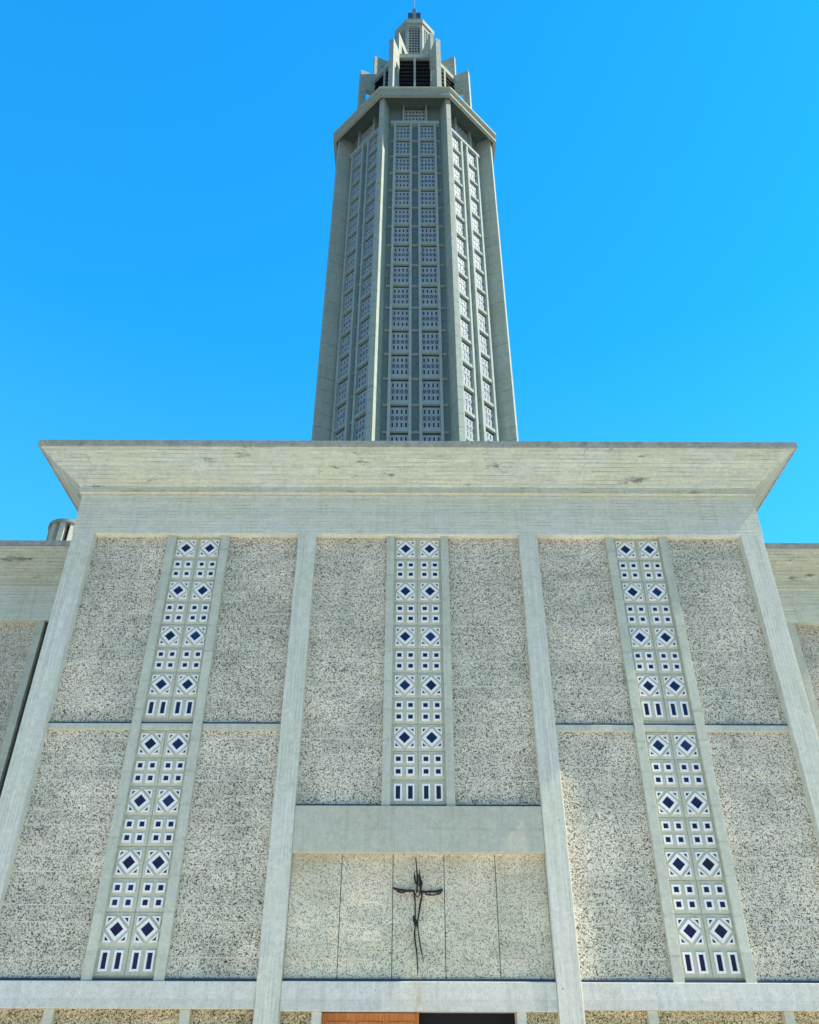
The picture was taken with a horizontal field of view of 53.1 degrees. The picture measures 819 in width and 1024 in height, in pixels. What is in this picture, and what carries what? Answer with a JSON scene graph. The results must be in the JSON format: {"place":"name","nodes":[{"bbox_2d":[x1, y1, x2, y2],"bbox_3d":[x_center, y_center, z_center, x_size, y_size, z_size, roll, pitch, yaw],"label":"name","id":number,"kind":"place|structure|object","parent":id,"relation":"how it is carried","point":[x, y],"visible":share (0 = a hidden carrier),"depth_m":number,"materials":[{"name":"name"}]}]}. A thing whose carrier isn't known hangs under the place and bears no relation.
{"place":"outdoors","nodes":[
{"label":"outdoors","id":0,"kind":"place"},
{"bbox_2d":[0,0,818,1023],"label":"church","id":1,"kind":"structure","parent":0,"point":[278,718],"depth_m":29.59,"materials":[{"name":"grey concrete"}]},
{"bbox_2d":[94,946,128,975],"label":"slot window","id":2,"kind":"structure","parent":1,"relation":"in","point":[111,960],"depth_m":24.89,"materials":[{"name":"concrete"}]},
{"bbox_2d":[100,912,134,945],"bbox_3d":[-9.058,12.946,25.431,0.924,0.941,0.220,0,-34,0],"label":"diamond window","id":3,"kind":"structure","parent":1,"relation":"in","point":[117,928],"depth_m":25.37,"materials":[{"name":"concrete"}]},
{"bbox_2d":[106,879,140,911],"bbox_3d":[-9.055,12.143,25.972,0.924,0.941,0.220,0,-34,0],"label":"square window","id":4,"kind":"structure","parent":1,"relation":"in","point":[123,895],"depth_m":25.92,"materials":[{"name":"concrete"}]},
{"bbox_2d":[113,847,145,877],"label":"diamond window","id":5,"kind":"structure","parent":1,"relation":"in","point":[129,860],"depth_m":26.45,"materials":[{"name":"concrete"}]},
{"bbox_2d":[119,816,151,845],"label":"square window","id":6,"kind":"structure","parent":1,"relation":"in","point":[135,829],"depth_m":27.01,"materials":[{"name":"concrete"}]},
{"bbox_2d":[125,787,156,815],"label":"diamond window","id":7,"kind":"structure","parent":1,"relation":"in","point":[140,802],"depth_m":27.53,"materials":[{"name":"concrete"}]},
{"bbox_2d":[125,946,157,975],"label":"slot window","id":8,"kind":"structure","parent":1,"relation":"in","point":[141,961],"depth_m":24.89,"materials":[{"name":"concrete"}]},
{"bbox_2d":[130,758,161,785],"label":"square window","id":9,"kind":"structure","parent":1,"relation":"in","point":[145,770],"depth_m":28.08,"materials":[{"name":"concrete"}]},
{"bbox_2d":[130,913,162,945],"bbox_3d":[-8.102,12.949,25.431,0.924,0.941,0.220,0,-34,0],"label":"diamond window","id":10,"kind":"structure","parent":1,"relation":"in","point":[147,926],"depth_m":25.36,"materials":[{"name":"concrete"}]},
{"bbox_2d":[136,731,165,757],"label":"diamond window","id":11,"kind":"structure","parent":1,"relation":"in","point":[151,743],"depth_m":28.61,"materials":[{"name":"concrete"}]},
{"bbox_2d":[136,879,168,911],"bbox_3d":[-8.099,12.147,25.972,0.924,0.941,0.220,0,-34,0],"label":"square window","id":12,"kind":"structure","parent":1,"relation":"in","point":[152,893],"depth_m":25.93,"materials":[{"name":"concrete"}]},
{"bbox_2d":[143,697,171,718],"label":"slot window","id":13,"kind":"structure","parent":1,"relation":"in","point":[155,707],"depth_m":29.34,"materials":[{"name":"concrete"}]},
{"bbox_2d":[142,847,173,877],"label":"diamond window","id":14,"kind":"structure","parent":1,"relation":"in","point":[157,864],"depth_m":26.45,"materials":[{"name":"concrete"}]},
{"bbox_2d":[147,672,175,696],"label":"diamond window","id":15,"kind":"structure","parent":1,"relation":"in","point":[161,684],"depth_m":29.84,"materials":[{"name":"concrete"}]},
{"bbox_2d":[147,816,177,846],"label":"square window","id":16,"kind":"structure","parent":1,"relation":"in","point":[163,828],"depth_m":27.01,"materials":[{"name":"concrete"}]},
{"bbox_2d":[152,648,180,671],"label":"square window","id":17,"kind":"structure","parent":1,"relation":"in","point":[166,659],"depth_m":30.39,"materials":[{"name":"concrete"}]},
{"bbox_2d":[152,787,182,815],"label":"diamond window","id":18,"kind":"structure","parent":1,"relation":"in","point":[168,799],"depth_m":27.53,"materials":[{"name":"concrete"}]},
{"bbox_2d":[156,625,184,647],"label":"diamond window","id":19,"kind":"structure","parent":1,"relation":"in","point":[170,636],"depth_m":30.91,"materials":[{"name":"concrete"}]},
{"bbox_2d":[158,758,186,785],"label":"square window","id":20,"kind":"structure","parent":1,"relation":"in","point":[172,771],"depth_m":28.09,"materials":[{"name":"concrete"}]},
{"bbox_2d":[161,602,187,623],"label":"square window","id":21,"kind":"structure","parent":1,"relation":"in","point":[173,612],"depth_m":31.48,"materials":[{"name":"concrete"}]},
{"bbox_2d":[162,731,191,757],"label":"diamond window","id":22,"kind":"structure","parent":1,"relation":"in","point":[177,743],"depth_m":28.61,"materials":[{"name":"concrete"}]},
{"bbox_2d":[165,580,191,601],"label":"diamond window","id":23,"kind":"structure","parent":1,"relation":"in","point":[178,590],"depth_m":32.00,"materials":[{"name":"concrete"}]},
{"bbox_2d":[169,559,195,579],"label":"square window","id":24,"kind":"structure","parent":1,"relation":"in","point":[182,569],"depth_m":32.56,"materials":[{"name":"concrete"}]},
{"bbox_2d":[169,697,196,718],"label":"slot window","id":25,"kind":"structure","parent":1,"relation":"in","point":[181,708],"depth_m":29.34,"materials":[{"name":"concrete"}]},
{"bbox_2d":[173,539,198,558],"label":"diamond window","id":26,"kind":"structure","parent":1,"relation":"in","point":[185,548],"depth_m":33.07,"materials":[{"name":"concrete"}]},
{"bbox_2d":[173,673,200,696],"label":"diamond window","id":27,"kind":"structure","parent":1,"relation":"in","point":[186,684],"depth_m":29.84,"materials":[{"name":"concrete"}]},
{"bbox_2d":[177,648,203,671],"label":"square window","id":28,"kind":"structure","parent":1,"relation":"in","point":[190,660],"depth_m":30.39,"materials":[{"name":"concrete"}]},
{"bbox_2d":[181,625,207,647],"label":"diamond window","id":29,"kind":"structure","parent":1,"relation":"in","point":[194,636],"depth_m":30.91,"materials":[{"name":"concrete"}]},
{"bbox_2d":[185,602,211,624],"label":"square window","id":30,"kind":"structure","parent":1,"relation":"in","point":[198,613],"depth_m":31.47,"materials":[{"name":"concrete"}]},
{"bbox_2d":[189,580,214,601],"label":"diamond window","id":31,"kind":"structure","parent":1,"relation":"in","point":[201,590],"depth_m":32.00,"materials":[{"name":"concrete"}]},
{"bbox_2d":[193,559,217,579],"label":"square window","id":32,"kind":"structure","parent":1,"relation":"in","point":[205,569],"depth_m":32.56,"materials":[{"name":"concrete"}]},
{"bbox_2d":[197,539,220,558],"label":"diamond window","id":33,"kind":"structure","parent":1,"relation":"in","point":[208,548],"depth_m":33.07,"materials":[{"name":"concrete"}]},
{"bbox_2d":[283,854,341,978],"bbox_3d":[-2.994,12.653,25.703,1.596,3.610,0.220,0,-34,0],"label":"door panel slab","id":34,"kind":"structure","parent":1,"relation":"in","point":[311,950],"depth_m":25.58,"materials":[{"name":"concrete"}]},
{"bbox_2d":[337,854,392,978],"bbox_3d":[-1.359,12.658,25.703,1.626,3.610,0.220,0,-34,0],"label":"door panel slab","id":35,"kind":"structure","parent":1,"relation":"in","point":[365,927],"depth_m":25.58,"materials":[{"name":"concrete"}]},
{"bbox_2d":[322,1013,416,1023],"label":"door","id":36,"kind":"structure","parent":1,"relation":"in","point":[327,1018],"depth_m":24.27,"materials":[{"name":"orange wood"}]},
{"bbox_2d":[390,781,417,804],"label":"slot window","id":37,"kind":"structure","parent":1,"relation":"in","point":[402,792],"depth_m":27.70,"materials":[{"name":"concrete"}]},
{"bbox_2d":[391,725,417,750],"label":"diamond window","id":38,"kind":"structure","parent":1,"relation":"in","point":[403,737],"depth_m":28.76,"materials":[{"name":"concrete"}]},
{"bbox_2d":[392,649,416,672],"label":"square window","id":39,"kind":"structure","parent":1,"relation":"in","point":[404,660],"depth_m":30.39,"materials":[{"name":"concrete"}]},
{"bbox_2d":[391,752,417,778],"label":"square window","id":40,"kind":"structure","parent":1,"relation":"in","point":[404,765],"depth_m":28.23,"materials":[{"name":"concrete"}]},
{"bbox_2d":[393,581,416,602],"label":"diamond window","id":41,"kind":"structure","parent":1,"relation":"in","point":[404,591],"depth_m":31.99,"materials":[{"name":"concrete"}]},
{"bbox_2d":[393,626,416,648],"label":"diamond window","id":42,"kind":"structure","parent":1,"relation":"in","point":[404,637],"depth_m":30.91,"materials":[{"name":"concrete"}]},
{"bbox_2d":[392,673,417,697],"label":"diamond window","id":43,"kind":"structure","parent":1,"relation":"in","point":[404,685],"depth_m":29.84,"materials":[{"name":"concrete"}]},
{"bbox_2d":[393,603,416,624],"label":"square window","id":44,"kind":"structure","parent":1,"relation":"in","point":[403,613],"depth_m":31.48,"materials":[{"name":"concrete"}]},
{"bbox_2d":[392,698,417,723],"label":"square window","id":45,"kind":"structure","parent":1,"relation":"in","point":[404,711],"depth_m":29.32,"materials":[{"name":"concrete"}]},
{"bbox_2d":[394,539,416,559],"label":"diamond window","id":46,"kind":"structure","parent":1,"relation":"in","point":[404,549],"depth_m":33.07,"materials":[{"name":"concrete"}]},
{"bbox_2d":[394,560,416,580],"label":"square window","id":47,"kind":"structure","parent":1,"relation":"in","point":[404,570],"depth_m":32.56,"materials":[{"name":"concrete"}]},
{"bbox_2d":[392,857,442,974],"bbox_3d":[0.254,12.522,25.521,1.606,3.322,0.261,0,-34,0],"label":"crucifix","id":48,"kind":"object","parent":1,"relation":"attached to","point":[420,882],"visible":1,"depth_m":25.82,"materials":[{"name":"black metal"}]},
{"bbox_2d":[392,854,445,978],"bbox_3d":[0.286,12.664,25.703,1.616,3.610,0.220,0,-34,0],"label":"door panel slab","id":49,"kind":"structure","parent":1,"relation":"in","point":[431,922],"depth_m":25.53,"materials":[{"name":"concrete"}]},
{"bbox_2d":[418,539,440,559],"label":"diamond window","id":50,"kind":"structure","parent":1,"relation":"in","point":[428,549],"depth_m":33.08,"materials":[{"name":"concrete"}]},
{"bbox_2d":[418,560,440,580],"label":"square window","id":51,"kind":"structure","parent":1,"relation":"in","point":[428,570],"depth_m":32.56,"materials":[{"name":"concrete"}]},
{"bbox_2d":[418,581,441,602],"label":"diamond window","id":52,"kind":"structure","parent":1,"relation":"in","point":[428,591],"depth_m":32.00,"materials":[{"name":"concrete"}]},
{"bbox_2d":[418,603,441,624],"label":"square window","id":53,"kind":"structure","parent":1,"relation":"in","point":[428,613],"depth_m":31.47,"materials":[{"name":"concrete"}]},
{"bbox_2d":[418,626,442,648],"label":"diamond window","id":54,"kind":"structure","parent":1,"relation":"in","point":[429,637],"depth_m":30.91,"materials":[{"name":"concrete"}]},
{"bbox_2d":[418,649,442,672],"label":"square window","id":55,"kind":"structure","parent":1,"relation":"in","point":[429,660],"depth_m":30.40,"materials":[{"name":"concrete"}]},
{"bbox_2d":[418,673,443,697],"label":"diamond window","id":56,"kind":"structure","parent":1,"relation":"in","point":[430,685],"depth_m":29.84,"materials":[{"name":"concrete"}]},
{"bbox_2d":[418,699,444,723],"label":"square window","id":57,"kind":"structure","parent":1,"relation":"in","point":[430,711],"depth_m":29.32,"materials":[{"name":"concrete"}]},
{"bbox_2d":[419,725,444,750],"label":"diamond window","id":58,"kind":"structure","parent":1,"relation":"in","point":[431,737],"depth_m":28.76,"materials":[{"name":"concrete"}]},
{"bbox_2d":[419,752,445,779],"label":"square window","id":59,"kind":"structure","parent":1,"relation":"in","point":[432,766],"depth_m":28.22,"materials":[{"name":"concrete"}]},
{"bbox_2d":[419,781,445,804],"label":"slot window","id":60,"kind":"structure","parent":1,"relation":"in","point":[430,792],"depth_m":27.70,"materials":[{"name":"concrete"}]},
{"bbox_2d":[444,854,500,978],"bbox_3d":[1.931,12.670,25.703,1.626,3.610,0.220,0,-34,0],"label":"door panel slab","id":61,"kind":"structure","parent":1,"relation":"in","point":[471,921],"depth_m":25.58,"materials":[{"name":"concrete"}]},
{"bbox_2d":[495,854,553,978],"bbox_3d":[3.566,12.675,25.703,1.596,3.610,0.220,0,-34,0],"label":"door panel slab","id":62,"kind":"structure","parent":1,"relation":"in","point":[525,944],"depth_m":25.58,"materials":[{"name":"concrete"}]},
{"bbox_2d":[614,540,637,559],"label":"diamond window","id":63,"kind":"structure","parent":1,"relation":"in","point":[625,549],"depth_m":33.09,"materials":[{"name":"concrete"}]},
{"bbox_2d":[617,561,641,581],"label":"square window","id":64,"kind":"structure","parent":1,"relation":"in","point":[629,571],"depth_m":32.55,"materials":[{"name":"concrete"}]},
{"bbox_2d":[621,582,645,602],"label":"diamond window","id":65,"kind":"structure","parent":1,"relation":"in","point":[632,592],"depth_m":32.00,"materials":[{"name":"concrete"}]},
{"bbox_2d":[624,604,649,625],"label":"square window","id":66,"kind":"structure","parent":1,"relation":"in","point":[636,614],"depth_m":31.47,"materials":[{"name":"concrete"}]},
{"bbox_2d":[628,626,653,649],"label":"diamond window","id":67,"kind":"structure","parent":1,"relation":"in","point":[640,637],"depth_m":30.92,"materials":[{"name":"concrete"}]},
{"bbox_2d":[631,650,658,673],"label":"square window","id":68,"kind":"structure","parent":1,"relation":"in","point":[644,661],"depth_m":30.39,"materials":[{"name":"concrete"}]},
{"bbox_2d":[636,540,661,560],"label":"diamond window","id":69,"kind":"structure","parent":1,"relation":"in","point":[647,549],"depth_m":33.09,"materials":[{"name":"concrete"}]},
{"bbox_2d":[635,674,662,698],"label":"diamond window","id":70,"kind":"structure","parent":1,"relation":"in","point":[648,685],"depth_m":29.84,"materials":[{"name":"concrete"}]},
{"bbox_2d":[639,561,665,581],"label":"square window","id":71,"kind":"structure","parent":1,"relation":"in","point":[651,571],"depth_m":32.55,"materials":[{"name":"concrete"}]},
{"bbox_2d":[639,699,666,720],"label":"slot window","id":72,"kind":"structure","parent":1,"relation":"in","point":[651,709],"depth_m":29.34,"materials":[{"name":"concrete"}]},
{"bbox_2d":[643,582,669,603],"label":"diamond window","id":73,"kind":"structure","parent":1,"relation":"in","point":[655,592],"depth_m":31.99,"materials":[{"name":"concrete"}]},
{"bbox_2d":[645,733,673,759],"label":"diamond window","id":74,"kind":"structure","parent":1,"relation":"in","point":[659,747],"depth_m":28.60,"materials":[{"name":"concrete"}]},
{"bbox_2d":[647,604,674,625],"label":"square window","id":75,"kind":"structure","parent":1,"relation":"in","point":[659,614],"depth_m":31.47,"materials":[{"name":"concrete"}]},
{"bbox_2d":[649,760,678,787],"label":"square window","id":76,"kind":"structure","parent":1,"relation":"in","point":[663,772],"depth_m":28.08,"materials":[{"name":"concrete"}]},
{"bbox_2d":[651,626,678,649],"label":"diamond window","id":77,"kind":"structure","parent":1,"relation":"in","point":[664,637],"depth_m":30.92,"materials":[{"name":"concrete"}]},
{"bbox_2d":[654,788,683,817],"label":"diamond window","id":78,"kind":"structure","parent":1,"relation":"in","point":[668,801],"depth_m":27.53,"materials":[{"name":"concrete"}]},
{"bbox_2d":[655,650,683,673],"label":"square window","id":79,"kind":"structure","parent":1,"relation":"in","point":[668,661],"depth_m":30.39,"materials":[{"name":"concrete"}]},
{"bbox_2d":[659,674,688,698],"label":"diamond window","id":80,"kind":"structure","parent":1,"relation":"in","point":[674,686],"depth_m":29.84,"materials":[{"name":"concrete"}]},
{"bbox_2d":[658,818,689,847],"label":"square window","id":81,"kind":"structure","parent":1,"relation":"in","point":[673,830],"depth_m":27.01,"materials":[{"name":"concrete"}]},
{"bbox_2d":[664,699,692,720],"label":"slot window","id":82,"kind":"structure","parent":1,"relation":"in","point":[676,709],"depth_m":29.34,"materials":[{"name":"concrete"}]},
{"bbox_2d":[663,849,694,879],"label":"diamond window","id":83,"kind":"structure","parent":1,"relation":"in","point":[679,865],"depth_m":26.45,"materials":[{"name":"concrete"}]},
{"bbox_2d":[669,881,700,913],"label":"square window","id":84,"kind":"structure","parent":1,"relation":"in","point":[684,894],"depth_m":25.92,"materials":[{"name":"concrete"}]},
{"bbox_2d":[670,733,700,759],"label":"diamond window","id":85,"kind":"structure","parent":1,"relation":"in","point":[684,745],"depth_m":28.60,"materials":[{"name":"concrete"}]},
{"bbox_2d":[674,914,706,947],"bbox_3d":[8.672,13.008,25.431,0.924,0.941,0.220,0,-34,0],"label":"diamond window","id":86,"kind":"structure","parent":1,"relation":"in","point":[689,927],"depth_m":25.37,"materials":[{"name":"concrete"}]},
{"bbox_2d":[675,760,705,787],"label":"square window","id":87,"kind":"structure","parent":1,"relation":"in","point":[690,774],"depth_m":28.09,"materials":[{"name":"concrete"}]},
{"bbox_2d":[680,789,711,817],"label":"diamond window","id":88,"kind":"structure","parent":1,"relation":"in","point":[695,802],"depth_m":27.52,"materials":[{"name":"concrete"}]},
{"bbox_2d":[679,948,712,977],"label":"slot window","id":89,"kind":"structure","parent":1,"relation":"in","point":[695,961],"depth_m":24.89,"materials":[{"name":"concrete"}]},
{"bbox_2d":[685,818,717,847],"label":"square window","id":90,"kind":"structure","parent":1,"relation":"in","point":[701,831],"depth_m":27.01,"materials":[{"name":"concrete"}]},
{"bbox_2d":[691,849,723,879],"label":"diamond window","id":91,"kind":"structure","parent":1,"relation":"in","point":[706,862],"depth_m":26.45,"materials":[{"name":"concrete"}]},
{"bbox_2d":[696,881,730,913],"bbox_3d":[9.630,12.209,25.972,0.924,0.941,0.220,0,-34,0],"label":"square window","id":92,"kind":"structure","parent":1,"relation":"in","point":[713,896],"depth_m":25.93,"materials":[{"name":"concrete"}]},
{"bbox_2d":[702,915,737,948],"bbox_3d":[9.628,13.011,25.431,0.924,0.941,0.220,0,-34,0],"label":"diamond window","id":93,"kind":"structure","parent":1,"relation":"in","point":[719,929],"depth_m":25.36,"materials":[{"name":"concrete"}]},
{"bbox_2d":[708,948,743,977],"bbox_3d":[9.625,13.726,24.949,0.924,0.786,0.220,0,-34,0],"label":"slot window","id":94,"kind":"structure","parent":1,"relation":"in","point":[725,962],"depth_m":24.89,"materials":[{"name":"concrete"}]},
{"bbox_2d":[0,0,818,542],"label":"sky","id":95,"kind":"structure","parent":0,"point":[167,167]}
]}

